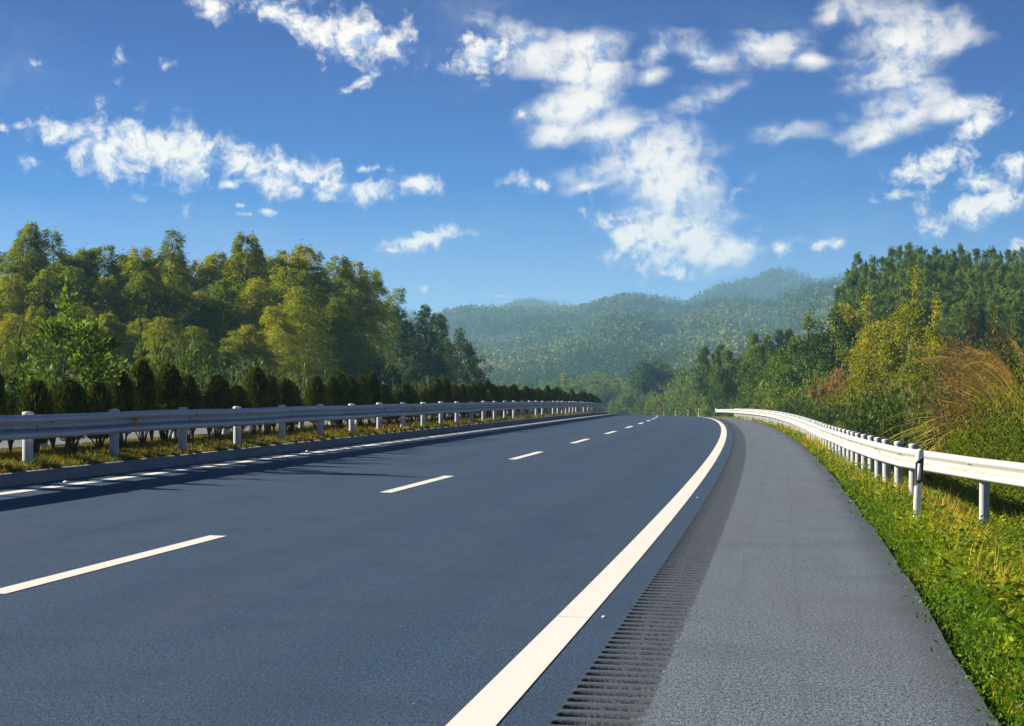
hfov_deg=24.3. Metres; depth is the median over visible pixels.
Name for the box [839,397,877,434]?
oleander shrub
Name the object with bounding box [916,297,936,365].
pine tree
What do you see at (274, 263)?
bamboo
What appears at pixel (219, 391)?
cedar shrub
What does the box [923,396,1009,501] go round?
vine covered bush
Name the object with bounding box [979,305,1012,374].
pine tree
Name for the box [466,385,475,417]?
cedar shrub
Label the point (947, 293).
pine tree
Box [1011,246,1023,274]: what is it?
pine tree
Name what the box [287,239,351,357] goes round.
bamboo
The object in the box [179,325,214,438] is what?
oleander shrub
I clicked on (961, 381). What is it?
silver grass
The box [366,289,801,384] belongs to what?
mountain woods
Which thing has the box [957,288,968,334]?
pine tree
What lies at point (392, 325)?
bamboo
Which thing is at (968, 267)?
pine tree
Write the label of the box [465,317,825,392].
foothill woods
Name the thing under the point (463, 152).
sky
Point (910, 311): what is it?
poplar tree
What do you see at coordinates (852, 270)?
pine tree
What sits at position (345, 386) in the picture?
cedar shrub
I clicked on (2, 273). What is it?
bamboo
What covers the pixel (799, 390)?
roadside bush
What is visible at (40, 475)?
kerb
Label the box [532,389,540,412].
cedar shrub
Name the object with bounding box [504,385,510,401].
cedar shrub
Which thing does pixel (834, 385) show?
rusty fern
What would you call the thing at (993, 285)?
pine tree
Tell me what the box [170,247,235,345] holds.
bamboo
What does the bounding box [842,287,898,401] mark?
poplar tree
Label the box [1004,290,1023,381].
pine tree
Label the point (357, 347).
bamboo
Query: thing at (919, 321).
pine tree
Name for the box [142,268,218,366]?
bamboo
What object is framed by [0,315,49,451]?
oleander shrub
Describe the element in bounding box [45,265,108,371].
bamboo
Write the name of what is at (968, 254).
pine tree
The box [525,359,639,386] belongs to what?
wooded foothill
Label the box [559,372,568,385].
pale valley tree
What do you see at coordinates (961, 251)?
pine tree
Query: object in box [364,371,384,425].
cedar shrub
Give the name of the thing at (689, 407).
roadside bush
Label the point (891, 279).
pine tree
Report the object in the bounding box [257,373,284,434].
cedar shrub
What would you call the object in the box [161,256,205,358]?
bamboo
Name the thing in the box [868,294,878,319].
pine tree
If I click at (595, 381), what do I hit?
pale valley tree
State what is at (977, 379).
dry thicket
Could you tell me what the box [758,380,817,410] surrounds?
roadside bush
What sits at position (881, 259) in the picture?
pine tree
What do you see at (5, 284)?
bamboo
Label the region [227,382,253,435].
cedar shrub
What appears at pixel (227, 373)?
shrub
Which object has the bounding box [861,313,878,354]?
pine tree
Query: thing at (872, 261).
pine tree
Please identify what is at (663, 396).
roadside bush
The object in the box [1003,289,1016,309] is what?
pine tree
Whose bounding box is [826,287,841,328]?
pine tree
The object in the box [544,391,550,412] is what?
cedar shrub
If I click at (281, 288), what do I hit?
bamboo
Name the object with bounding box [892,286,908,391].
pine tree
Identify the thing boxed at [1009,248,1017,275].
pine tree
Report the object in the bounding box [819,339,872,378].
broadleaf tree
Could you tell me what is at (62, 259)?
bamboo
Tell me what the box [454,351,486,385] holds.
broadleaf tree
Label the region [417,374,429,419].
oleander shrub
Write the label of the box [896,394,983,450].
oleander shrub
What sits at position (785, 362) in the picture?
broadleaf tree
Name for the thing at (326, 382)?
oleander shrub
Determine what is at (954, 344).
bare tree
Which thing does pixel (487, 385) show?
cedar shrub
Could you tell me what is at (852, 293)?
pine tree
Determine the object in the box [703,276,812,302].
distant mountain
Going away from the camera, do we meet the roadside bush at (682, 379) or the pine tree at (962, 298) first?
the pine tree at (962, 298)
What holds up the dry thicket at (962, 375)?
on the ground at (608, 413)
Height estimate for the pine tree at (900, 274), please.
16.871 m
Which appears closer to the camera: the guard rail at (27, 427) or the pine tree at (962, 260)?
the guard rail at (27, 427)
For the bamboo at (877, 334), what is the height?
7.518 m
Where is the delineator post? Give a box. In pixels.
[913,449,923,521]
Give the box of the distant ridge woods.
[375,293,687,320]
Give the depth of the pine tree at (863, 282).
285.76 m
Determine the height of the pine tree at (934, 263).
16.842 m
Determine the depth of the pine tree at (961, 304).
247.04 m
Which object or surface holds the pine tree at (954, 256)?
on the ground at (608, 413)
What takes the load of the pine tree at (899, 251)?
on the ground at (608, 413)
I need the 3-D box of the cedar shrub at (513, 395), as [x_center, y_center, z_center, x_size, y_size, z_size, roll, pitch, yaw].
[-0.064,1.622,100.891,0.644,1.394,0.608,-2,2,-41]
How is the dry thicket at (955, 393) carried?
on the ground at (608, 413)
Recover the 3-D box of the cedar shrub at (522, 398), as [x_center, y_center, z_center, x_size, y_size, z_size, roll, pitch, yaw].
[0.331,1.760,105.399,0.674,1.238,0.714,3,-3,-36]
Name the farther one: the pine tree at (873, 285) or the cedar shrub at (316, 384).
the pine tree at (873, 285)
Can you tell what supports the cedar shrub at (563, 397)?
on the ground at (608, 413)
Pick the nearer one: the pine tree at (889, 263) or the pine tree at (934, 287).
the pine tree at (934, 287)
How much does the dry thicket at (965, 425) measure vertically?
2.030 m
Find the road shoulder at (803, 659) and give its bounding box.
[642,417,999,725]
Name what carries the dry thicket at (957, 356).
on the ground at (608, 413)
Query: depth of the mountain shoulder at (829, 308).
1596.45 m
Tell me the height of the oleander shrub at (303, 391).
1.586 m
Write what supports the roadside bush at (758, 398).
on the ground at (608, 413)
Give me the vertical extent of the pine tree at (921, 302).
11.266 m
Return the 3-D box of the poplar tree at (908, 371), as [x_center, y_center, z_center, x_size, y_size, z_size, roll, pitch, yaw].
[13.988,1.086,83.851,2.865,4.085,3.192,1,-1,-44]
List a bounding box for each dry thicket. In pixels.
[904,381,951,485]
[905,389,957,486]
[912,382,969,420]
[924,386,974,498]
[929,338,970,397]
[936,358,985,490]
[940,353,1000,404]
[946,398,1001,497]
[952,353,1013,408]
[965,347,1007,399]
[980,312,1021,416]
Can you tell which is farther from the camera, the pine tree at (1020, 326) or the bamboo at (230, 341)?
the pine tree at (1020, 326)
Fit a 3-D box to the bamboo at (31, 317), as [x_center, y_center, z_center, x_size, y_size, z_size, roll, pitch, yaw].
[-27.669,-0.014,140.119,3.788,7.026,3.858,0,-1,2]
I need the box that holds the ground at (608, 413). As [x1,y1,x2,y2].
[0,413,1023,725]
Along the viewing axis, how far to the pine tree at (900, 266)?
310.89 m
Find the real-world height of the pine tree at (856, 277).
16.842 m
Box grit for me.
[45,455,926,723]
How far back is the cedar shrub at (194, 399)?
41.91 m
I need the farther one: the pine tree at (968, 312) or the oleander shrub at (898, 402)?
the pine tree at (968, 312)
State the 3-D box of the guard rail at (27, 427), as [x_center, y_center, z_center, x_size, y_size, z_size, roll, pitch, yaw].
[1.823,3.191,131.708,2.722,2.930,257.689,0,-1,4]
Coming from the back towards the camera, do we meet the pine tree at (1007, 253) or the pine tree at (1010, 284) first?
the pine tree at (1007, 253)
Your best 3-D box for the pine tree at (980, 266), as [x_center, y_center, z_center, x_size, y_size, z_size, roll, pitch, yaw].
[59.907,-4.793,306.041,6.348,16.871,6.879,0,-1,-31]
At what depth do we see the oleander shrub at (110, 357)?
38.65 m
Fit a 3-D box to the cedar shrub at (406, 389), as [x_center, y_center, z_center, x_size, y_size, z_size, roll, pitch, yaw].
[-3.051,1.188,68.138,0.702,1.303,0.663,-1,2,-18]
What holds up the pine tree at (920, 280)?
on the ground at (608, 413)
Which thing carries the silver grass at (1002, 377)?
on the ground at (608, 413)
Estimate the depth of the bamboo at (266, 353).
139.47 m
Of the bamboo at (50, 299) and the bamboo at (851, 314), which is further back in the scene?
the bamboo at (851, 314)
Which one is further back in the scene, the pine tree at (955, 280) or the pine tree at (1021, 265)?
the pine tree at (1021, 265)
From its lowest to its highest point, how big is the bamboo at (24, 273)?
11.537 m
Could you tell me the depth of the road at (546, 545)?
17.10 m
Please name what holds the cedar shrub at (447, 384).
on the ground at (608, 413)
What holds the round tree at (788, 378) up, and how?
on the ground at (608, 413)
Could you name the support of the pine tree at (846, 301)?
on the ground at (608, 413)
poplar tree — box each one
[818,345,894,428]
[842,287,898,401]
[846,314,921,405]
[860,337,944,405]
[872,257,943,394]
[891,291,956,386]
[895,336,953,394]
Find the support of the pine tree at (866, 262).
on the ground at (608, 413)
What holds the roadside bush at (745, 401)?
on the ground at (608, 413)
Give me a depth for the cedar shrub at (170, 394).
40.41 m
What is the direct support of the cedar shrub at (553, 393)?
on the ground at (608, 413)
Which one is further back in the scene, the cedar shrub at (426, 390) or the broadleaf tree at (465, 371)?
the broadleaf tree at (465, 371)
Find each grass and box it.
[0,410,606,472]
[884,335,1023,488]
[930,357,1001,408]
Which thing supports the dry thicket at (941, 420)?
on the ground at (608, 413)
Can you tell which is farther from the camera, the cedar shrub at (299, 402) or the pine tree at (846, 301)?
the pine tree at (846, 301)
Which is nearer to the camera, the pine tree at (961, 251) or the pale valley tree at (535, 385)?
the pine tree at (961, 251)
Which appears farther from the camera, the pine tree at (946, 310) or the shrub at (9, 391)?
the pine tree at (946, 310)
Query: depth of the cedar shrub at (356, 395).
58.74 m
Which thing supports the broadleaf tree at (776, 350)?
on the ground at (608, 413)
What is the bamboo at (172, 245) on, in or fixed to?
on the ground at (608, 413)
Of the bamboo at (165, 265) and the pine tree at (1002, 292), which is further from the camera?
the pine tree at (1002, 292)
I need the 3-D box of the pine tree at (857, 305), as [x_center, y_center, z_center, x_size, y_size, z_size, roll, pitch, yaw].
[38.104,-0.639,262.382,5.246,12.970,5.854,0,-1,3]
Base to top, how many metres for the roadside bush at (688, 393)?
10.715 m
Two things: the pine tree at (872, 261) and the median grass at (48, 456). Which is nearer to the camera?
the median grass at (48, 456)
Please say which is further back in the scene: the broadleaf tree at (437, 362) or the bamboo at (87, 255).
the broadleaf tree at (437, 362)
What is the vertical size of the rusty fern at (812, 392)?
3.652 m
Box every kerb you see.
[0,412,607,487]
[0,422,371,450]
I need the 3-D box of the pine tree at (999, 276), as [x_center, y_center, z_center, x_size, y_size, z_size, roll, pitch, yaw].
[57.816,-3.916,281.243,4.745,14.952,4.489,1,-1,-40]
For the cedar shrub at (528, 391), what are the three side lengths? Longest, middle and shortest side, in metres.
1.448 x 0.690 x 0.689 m
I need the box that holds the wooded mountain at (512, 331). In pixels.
[387,302,682,380]
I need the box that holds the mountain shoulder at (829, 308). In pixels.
[726,280,879,330]
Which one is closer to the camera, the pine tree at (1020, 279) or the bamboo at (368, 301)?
the bamboo at (368, 301)
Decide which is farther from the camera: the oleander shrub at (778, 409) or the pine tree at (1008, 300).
the pine tree at (1008, 300)
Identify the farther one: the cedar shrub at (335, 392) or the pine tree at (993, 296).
the pine tree at (993, 296)
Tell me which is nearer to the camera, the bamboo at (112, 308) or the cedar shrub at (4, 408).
the cedar shrub at (4, 408)
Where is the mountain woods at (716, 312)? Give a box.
[650,262,1020,371]
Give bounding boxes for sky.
[0,0,1023,324]
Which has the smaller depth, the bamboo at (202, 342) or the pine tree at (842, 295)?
the bamboo at (202, 342)
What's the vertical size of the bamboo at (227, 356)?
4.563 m
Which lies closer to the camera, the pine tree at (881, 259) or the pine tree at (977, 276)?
the pine tree at (977, 276)
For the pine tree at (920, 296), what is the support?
on the ground at (608, 413)
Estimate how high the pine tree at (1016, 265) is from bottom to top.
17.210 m
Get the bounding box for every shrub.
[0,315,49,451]
[0,370,13,442]
[4,379,22,410]
[13,377,57,453]
[17,348,82,448]
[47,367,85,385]
[51,377,92,451]
[85,379,119,449]
[99,348,135,388]
[108,367,138,447]
[126,318,180,440]
[129,356,159,443]
[150,329,198,438]
[154,359,189,442]
[158,359,178,439]
[177,372,204,439]
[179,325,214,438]
[180,367,215,393]
[196,361,223,434]
[202,373,235,438]
[211,356,281,387]
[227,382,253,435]
[228,355,253,431]
[242,364,273,435]
[243,357,277,431]
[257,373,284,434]
[274,362,314,399]
[278,377,297,431]
[286,363,313,426]
[287,380,304,431]
[303,375,329,430]
[308,367,328,423]
[324,375,346,428]
[335,370,354,427]
[346,375,362,425]
[348,344,414,393]
[356,374,371,425]
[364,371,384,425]
[379,383,393,424]
[384,393,398,424]
[392,390,408,424]
[397,383,415,422]
[409,384,419,421]
[414,390,429,419]
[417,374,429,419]
[421,388,432,415]
[427,381,443,420]
[433,377,447,420]
[441,377,453,419]
[449,383,462,419]
[457,383,469,418]
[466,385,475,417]
[470,383,481,417]
[476,380,487,416]
[484,379,495,416]
[486,390,493,416]
[491,383,501,415]
[497,386,504,415]
[498,385,507,415]
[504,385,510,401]
[507,386,516,414]
[511,384,520,410]
[518,389,526,413]
[523,385,532,412]
[530,388,537,412]
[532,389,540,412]
[536,387,544,413]
[544,385,551,410]
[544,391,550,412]
[550,389,556,411]
[557,387,562,400]
[559,392,565,411]
[776,395,799,411]
[777,396,811,414]
[797,395,822,418]
[800,402,840,420]
[809,401,837,425]
[812,390,848,423]
[819,392,854,428]
[832,388,884,429]
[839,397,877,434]
[846,385,916,444]
[846,398,909,435]
[851,383,917,433]
[867,380,927,447]
[878,389,933,446]
[882,392,991,447]
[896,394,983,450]
[899,372,973,442]
[908,388,1010,451]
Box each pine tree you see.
[377,308,430,391]
[394,319,426,386]
[405,304,448,379]
[417,313,465,381]
[693,345,711,416]
[703,343,733,402]
[744,332,765,366]
[762,334,774,360]
[771,328,787,359]
[783,327,796,364]
[822,288,849,348]
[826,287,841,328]
[830,283,845,312]
[840,297,852,312]
[842,268,849,290]
[844,277,853,298]
[849,265,857,285]
[849,286,857,301]
[850,270,859,300]
[850,283,871,311]
[851,252,861,296]
[852,299,865,316]
[854,277,868,303]
[855,293,874,322]
[857,263,870,292]
[860,278,882,314]
[861,260,870,283]
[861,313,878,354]
[862,254,881,286]
[867,264,879,303]
[867,306,900,377]
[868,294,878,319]
[873,305,901,374]
[877,256,888,293]
[877,256,897,304]
[877,263,888,299]
[877,271,889,306]
[880,289,891,315]
[883,293,896,336]
[885,305,907,377]
[886,246,898,274]
[889,272,897,312]
[890,268,905,311]
[892,241,913,287]
[892,244,907,288]
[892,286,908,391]
[893,297,920,369]
[895,257,908,288]
[896,248,914,293]
[902,284,914,305]
[903,267,915,299]
[904,253,924,287]
[909,251,918,274]
[909,281,923,328]
[909,300,935,356]
[913,287,941,335]
[914,268,929,299]
[915,245,931,273]
[916,291,926,313]
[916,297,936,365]
[921,268,931,298]
[922,253,937,282]
[922,258,932,287]
[925,299,942,362]
[927,303,956,358]
[928,282,945,309]
[930,243,942,272]
[930,258,943,289]
[930,273,943,309]
[934,258,944,290]
[936,270,950,298]
[936,291,954,330]
[936,305,959,381]
[938,250,952,269]
[939,272,952,303]
[941,302,974,375]
[943,291,958,314]
[945,263,955,299]
[945,274,963,302]
[945,285,971,338]
[948,256,958,286]
[949,299,973,349]
[950,249,958,269]
[954,267,969,300]
[956,243,966,284]
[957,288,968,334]
[958,255,970,308]
[959,306,990,367]
[962,292,976,333]
[962,301,978,359]
[963,249,973,278]
[963,256,977,290]
[963,269,981,306]
[966,308,995,377]
[972,248,980,271]
[972,261,991,296]
[972,271,982,306]
[973,287,986,328]
[975,270,994,307]
[978,249,991,285]
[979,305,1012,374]
[981,287,990,310]
[982,277,1000,299]
[982,300,997,350]
[986,244,998,292]
[987,292,1003,323]
[988,257,998,290]
[992,268,1007,307]
[994,304,1020,362]
[995,250,1003,291]
[995,289,1012,319]
[998,264,1007,290]
[999,294,1022,344]
[1000,271,1023,305]
[1001,260,1010,282]
[1003,248,1010,271]
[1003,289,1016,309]
[1003,299,1023,375]
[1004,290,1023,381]
[1007,307,1023,371]
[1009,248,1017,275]
[1009,276,1019,296]
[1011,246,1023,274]
[1011,257,1023,280]
[1015,256,1023,292]
[1015,273,1023,307]
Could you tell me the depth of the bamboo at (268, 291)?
160.35 m
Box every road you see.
[0,413,477,447]
[0,414,732,725]
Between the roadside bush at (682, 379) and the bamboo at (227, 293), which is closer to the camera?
the bamboo at (227, 293)
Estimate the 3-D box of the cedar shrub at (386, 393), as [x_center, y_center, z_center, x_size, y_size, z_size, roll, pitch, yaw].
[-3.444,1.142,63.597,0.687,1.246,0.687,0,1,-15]
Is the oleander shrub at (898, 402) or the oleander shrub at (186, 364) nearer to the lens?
the oleander shrub at (186, 364)
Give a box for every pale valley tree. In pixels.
[508,376,523,388]
[529,380,539,388]
[551,379,561,388]
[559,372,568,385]
[559,378,586,409]
[565,374,592,392]
[574,374,591,391]
[579,369,608,392]
[582,370,610,392]
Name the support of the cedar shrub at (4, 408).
on the ground at (608, 413)
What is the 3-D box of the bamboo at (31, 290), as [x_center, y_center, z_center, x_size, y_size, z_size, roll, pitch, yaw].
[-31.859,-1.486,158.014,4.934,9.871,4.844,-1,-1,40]
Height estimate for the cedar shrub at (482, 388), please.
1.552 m
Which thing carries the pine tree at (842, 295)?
on the ground at (608, 413)
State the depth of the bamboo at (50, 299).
157.16 m
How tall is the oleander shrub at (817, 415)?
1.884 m
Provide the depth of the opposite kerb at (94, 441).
40.16 m
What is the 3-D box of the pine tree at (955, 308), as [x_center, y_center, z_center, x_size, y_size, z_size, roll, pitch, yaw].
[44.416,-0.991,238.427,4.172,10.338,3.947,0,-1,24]
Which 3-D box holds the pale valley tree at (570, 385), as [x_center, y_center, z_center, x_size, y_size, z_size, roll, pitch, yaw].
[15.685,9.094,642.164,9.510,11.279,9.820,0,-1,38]
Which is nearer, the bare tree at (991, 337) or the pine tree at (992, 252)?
the bare tree at (991, 337)
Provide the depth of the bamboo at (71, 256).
174.82 m
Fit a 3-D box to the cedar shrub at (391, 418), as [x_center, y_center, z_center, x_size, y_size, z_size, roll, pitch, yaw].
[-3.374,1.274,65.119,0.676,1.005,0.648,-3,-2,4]
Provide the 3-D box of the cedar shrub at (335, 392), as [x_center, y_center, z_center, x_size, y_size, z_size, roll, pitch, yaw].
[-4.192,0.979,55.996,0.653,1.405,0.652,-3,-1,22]
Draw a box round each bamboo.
[0,220,53,366]
[0,251,21,336]
[0,256,60,355]
[0,258,45,305]
[0,272,35,366]
[0,313,43,385]
[1,267,62,377]
[10,305,71,377]
[19,278,78,379]
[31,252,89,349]
[33,298,101,386]
[35,225,77,362]
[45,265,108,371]
[53,243,109,334]
[66,306,123,385]
[67,240,134,348]
[71,275,133,373]
[94,311,147,382]
[104,244,164,364]
[104,249,140,326]
[109,272,154,369]
[111,318,177,375]
[117,270,181,361]
[133,316,201,375]
[142,251,184,298]
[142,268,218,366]
[150,226,195,359]
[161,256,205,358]
[161,261,205,326]
[167,326,222,374]
[169,290,223,368]
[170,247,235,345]
[184,278,259,368]
[194,345,245,395]
[195,255,232,335]
[205,330,267,375]
[211,278,275,361]
[214,231,280,349]
[216,253,295,336]
[224,259,275,342]
[231,323,288,382]
[237,275,305,368]
[254,304,309,396]
[255,251,315,328]
[260,262,334,377]
[269,282,341,396]
[275,245,338,355]
[275,253,314,344]
[281,268,352,380]
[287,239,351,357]
[302,295,358,380]
[313,254,365,370]
[316,281,372,374]
[325,310,372,380]
[329,257,387,369]
[346,280,395,376]
[350,267,397,371]
[365,286,406,383]
[818,302,866,364]
[836,321,892,377]
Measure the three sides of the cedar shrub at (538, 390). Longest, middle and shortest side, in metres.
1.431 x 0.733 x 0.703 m
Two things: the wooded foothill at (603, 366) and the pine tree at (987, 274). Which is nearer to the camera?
the pine tree at (987, 274)
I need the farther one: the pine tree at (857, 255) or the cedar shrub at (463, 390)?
the pine tree at (857, 255)
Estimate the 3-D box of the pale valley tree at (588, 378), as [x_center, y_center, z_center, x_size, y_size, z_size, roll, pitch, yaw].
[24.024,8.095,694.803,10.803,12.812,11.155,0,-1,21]
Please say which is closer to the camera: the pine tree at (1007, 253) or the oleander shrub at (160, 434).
the oleander shrub at (160, 434)
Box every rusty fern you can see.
[806,370,838,408]
[813,368,847,408]
[827,363,852,395]
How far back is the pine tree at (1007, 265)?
310.00 m
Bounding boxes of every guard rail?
[0,401,606,463]
[16,409,555,449]
[715,408,1023,527]
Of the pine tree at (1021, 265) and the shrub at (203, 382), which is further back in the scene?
the pine tree at (1021, 265)
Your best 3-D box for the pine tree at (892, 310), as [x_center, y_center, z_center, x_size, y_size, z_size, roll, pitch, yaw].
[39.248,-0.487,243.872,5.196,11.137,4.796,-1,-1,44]
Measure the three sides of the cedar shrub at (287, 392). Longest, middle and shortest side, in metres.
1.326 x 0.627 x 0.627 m
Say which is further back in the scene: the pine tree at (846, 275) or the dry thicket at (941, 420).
the pine tree at (846, 275)
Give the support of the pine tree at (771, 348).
on the ground at (608, 413)
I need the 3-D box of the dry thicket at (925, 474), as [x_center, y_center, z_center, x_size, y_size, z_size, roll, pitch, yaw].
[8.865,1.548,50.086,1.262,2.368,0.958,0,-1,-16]
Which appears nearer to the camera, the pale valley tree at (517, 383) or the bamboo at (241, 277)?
the bamboo at (241, 277)
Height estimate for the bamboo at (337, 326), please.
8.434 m
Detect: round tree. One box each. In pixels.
[619,343,669,414]
[649,351,676,395]
[668,341,699,391]
[703,351,737,416]
[706,327,751,416]
[728,320,772,416]
[752,335,793,387]
[778,336,814,402]
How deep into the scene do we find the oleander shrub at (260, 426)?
49.99 m
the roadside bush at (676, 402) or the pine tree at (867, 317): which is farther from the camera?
the roadside bush at (676, 402)
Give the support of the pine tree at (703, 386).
on the ground at (608, 413)
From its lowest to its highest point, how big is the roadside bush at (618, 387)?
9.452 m
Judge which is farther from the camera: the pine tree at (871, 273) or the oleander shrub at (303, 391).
the pine tree at (871, 273)
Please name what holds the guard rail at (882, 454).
on the ground at (608, 413)
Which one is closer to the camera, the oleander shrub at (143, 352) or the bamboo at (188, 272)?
the oleander shrub at (143, 352)
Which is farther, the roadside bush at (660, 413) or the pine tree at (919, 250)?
the roadside bush at (660, 413)
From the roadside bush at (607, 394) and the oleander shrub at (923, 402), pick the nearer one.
the oleander shrub at (923, 402)
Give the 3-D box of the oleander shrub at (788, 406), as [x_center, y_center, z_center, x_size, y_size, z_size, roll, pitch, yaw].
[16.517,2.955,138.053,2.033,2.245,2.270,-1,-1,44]
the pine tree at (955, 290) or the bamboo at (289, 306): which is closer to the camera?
the bamboo at (289, 306)
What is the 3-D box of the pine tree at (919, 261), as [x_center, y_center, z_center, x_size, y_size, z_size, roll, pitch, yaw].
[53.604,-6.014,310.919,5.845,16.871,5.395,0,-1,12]
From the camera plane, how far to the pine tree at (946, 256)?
324.05 m
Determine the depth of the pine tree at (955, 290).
259.65 m
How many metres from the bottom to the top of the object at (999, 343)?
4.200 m
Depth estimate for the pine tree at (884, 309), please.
242.55 m
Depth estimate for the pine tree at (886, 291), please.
267.06 m
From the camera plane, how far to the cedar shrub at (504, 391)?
96.15 m
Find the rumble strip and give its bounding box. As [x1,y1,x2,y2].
[548,417,746,725]
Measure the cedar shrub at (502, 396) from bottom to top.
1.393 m
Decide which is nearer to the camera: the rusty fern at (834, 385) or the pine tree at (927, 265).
the rusty fern at (834, 385)
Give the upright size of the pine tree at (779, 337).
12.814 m
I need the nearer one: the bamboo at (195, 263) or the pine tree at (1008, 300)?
the bamboo at (195, 263)
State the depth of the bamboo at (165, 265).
174.59 m
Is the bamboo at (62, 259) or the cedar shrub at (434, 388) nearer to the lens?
the cedar shrub at (434, 388)
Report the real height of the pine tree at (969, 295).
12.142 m
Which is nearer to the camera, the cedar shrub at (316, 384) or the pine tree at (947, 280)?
the cedar shrub at (316, 384)
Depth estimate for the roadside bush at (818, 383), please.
154.80 m
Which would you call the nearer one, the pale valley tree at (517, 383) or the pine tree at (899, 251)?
the pine tree at (899, 251)
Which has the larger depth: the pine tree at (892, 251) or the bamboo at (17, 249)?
the pine tree at (892, 251)
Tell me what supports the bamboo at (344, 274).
on the ground at (608, 413)
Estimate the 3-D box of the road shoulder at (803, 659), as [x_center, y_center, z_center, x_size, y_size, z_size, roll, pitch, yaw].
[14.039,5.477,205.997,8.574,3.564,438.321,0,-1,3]
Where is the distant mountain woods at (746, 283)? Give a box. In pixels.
[677,265,838,310]
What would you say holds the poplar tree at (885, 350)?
on the ground at (608, 413)
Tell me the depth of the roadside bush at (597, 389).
635.64 m
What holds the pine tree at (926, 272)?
on the ground at (608, 413)
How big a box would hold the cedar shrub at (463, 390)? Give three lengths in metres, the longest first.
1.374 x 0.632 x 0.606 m
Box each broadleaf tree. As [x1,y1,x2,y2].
[4,275,130,444]
[382,346,416,390]
[401,355,423,390]
[419,338,456,385]
[423,326,493,386]
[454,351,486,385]
[688,359,716,416]
[761,343,791,381]
[769,300,843,408]
[780,303,860,389]
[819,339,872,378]
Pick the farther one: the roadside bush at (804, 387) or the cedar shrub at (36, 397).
the roadside bush at (804, 387)
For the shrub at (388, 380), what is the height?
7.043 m
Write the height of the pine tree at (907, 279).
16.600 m
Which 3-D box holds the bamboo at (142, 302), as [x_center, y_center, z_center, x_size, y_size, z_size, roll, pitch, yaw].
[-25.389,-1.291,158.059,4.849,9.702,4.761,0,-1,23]
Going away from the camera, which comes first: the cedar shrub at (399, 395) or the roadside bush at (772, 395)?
the cedar shrub at (399, 395)
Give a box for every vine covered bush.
[882,352,1004,444]
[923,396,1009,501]
[929,364,1023,507]
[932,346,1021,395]
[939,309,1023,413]
[964,385,1023,517]
[978,428,1023,526]
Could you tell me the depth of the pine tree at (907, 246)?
330.02 m
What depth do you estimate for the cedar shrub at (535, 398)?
113.02 m
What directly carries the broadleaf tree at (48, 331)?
on the ground at (608, 413)
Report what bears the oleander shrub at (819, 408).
on the ground at (608, 413)
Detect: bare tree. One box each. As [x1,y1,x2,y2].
[913,325,970,386]
[931,319,969,382]
[936,290,993,383]
[978,308,1005,380]
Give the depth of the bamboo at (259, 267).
174.28 m
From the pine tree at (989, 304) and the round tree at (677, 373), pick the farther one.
the round tree at (677, 373)
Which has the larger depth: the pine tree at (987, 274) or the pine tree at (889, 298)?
the pine tree at (987, 274)
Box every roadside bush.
[586,384,607,410]
[590,381,619,411]
[598,381,630,394]
[607,393,627,414]
[612,375,633,401]
[612,381,627,395]
[615,392,632,414]
[621,387,642,414]
[632,393,659,414]
[642,382,676,413]
[642,393,671,414]
[655,398,673,415]
[662,387,688,415]
[664,372,696,413]
[667,364,698,395]
[672,394,699,416]
[684,364,710,411]
[696,394,727,416]
[738,384,764,408]
[745,379,785,408]
[750,385,768,408]
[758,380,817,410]
[762,373,787,408]
[784,361,848,407]
[797,373,847,408]
[798,368,854,406]
[833,362,895,398]
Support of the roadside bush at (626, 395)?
on the ground at (608, 413)
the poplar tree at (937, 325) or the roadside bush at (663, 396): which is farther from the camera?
the roadside bush at (663, 396)
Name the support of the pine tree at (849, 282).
on the ground at (608, 413)
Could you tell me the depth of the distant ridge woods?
3652.18 m
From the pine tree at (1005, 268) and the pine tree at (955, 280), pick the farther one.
the pine tree at (1005, 268)
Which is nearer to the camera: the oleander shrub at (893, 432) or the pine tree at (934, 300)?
the oleander shrub at (893, 432)
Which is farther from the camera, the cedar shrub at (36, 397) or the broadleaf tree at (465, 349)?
the broadleaf tree at (465, 349)
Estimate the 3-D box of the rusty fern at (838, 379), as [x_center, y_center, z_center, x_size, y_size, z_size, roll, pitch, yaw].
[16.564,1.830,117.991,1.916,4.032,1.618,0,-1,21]
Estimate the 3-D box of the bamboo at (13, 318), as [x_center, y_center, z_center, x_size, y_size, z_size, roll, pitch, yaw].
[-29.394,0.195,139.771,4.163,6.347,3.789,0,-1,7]
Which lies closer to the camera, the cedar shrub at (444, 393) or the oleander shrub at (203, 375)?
the oleander shrub at (203, 375)
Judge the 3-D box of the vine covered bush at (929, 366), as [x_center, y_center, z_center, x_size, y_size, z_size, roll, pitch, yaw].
[11.717,1.426,63.770,3.567,3.648,3.848,-1,-1,42]
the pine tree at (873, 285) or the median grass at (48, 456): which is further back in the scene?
the pine tree at (873, 285)
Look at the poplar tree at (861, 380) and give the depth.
87.68 m
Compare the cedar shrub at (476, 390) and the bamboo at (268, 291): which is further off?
the bamboo at (268, 291)
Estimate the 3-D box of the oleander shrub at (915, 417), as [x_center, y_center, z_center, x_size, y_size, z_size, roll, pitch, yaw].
[8.867,1.556,46.837,2.296,2.261,2.056,0,-1,-4]
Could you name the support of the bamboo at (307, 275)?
on the ground at (608, 413)
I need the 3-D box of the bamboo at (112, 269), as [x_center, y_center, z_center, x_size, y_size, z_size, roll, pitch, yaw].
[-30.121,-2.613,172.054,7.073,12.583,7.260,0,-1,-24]

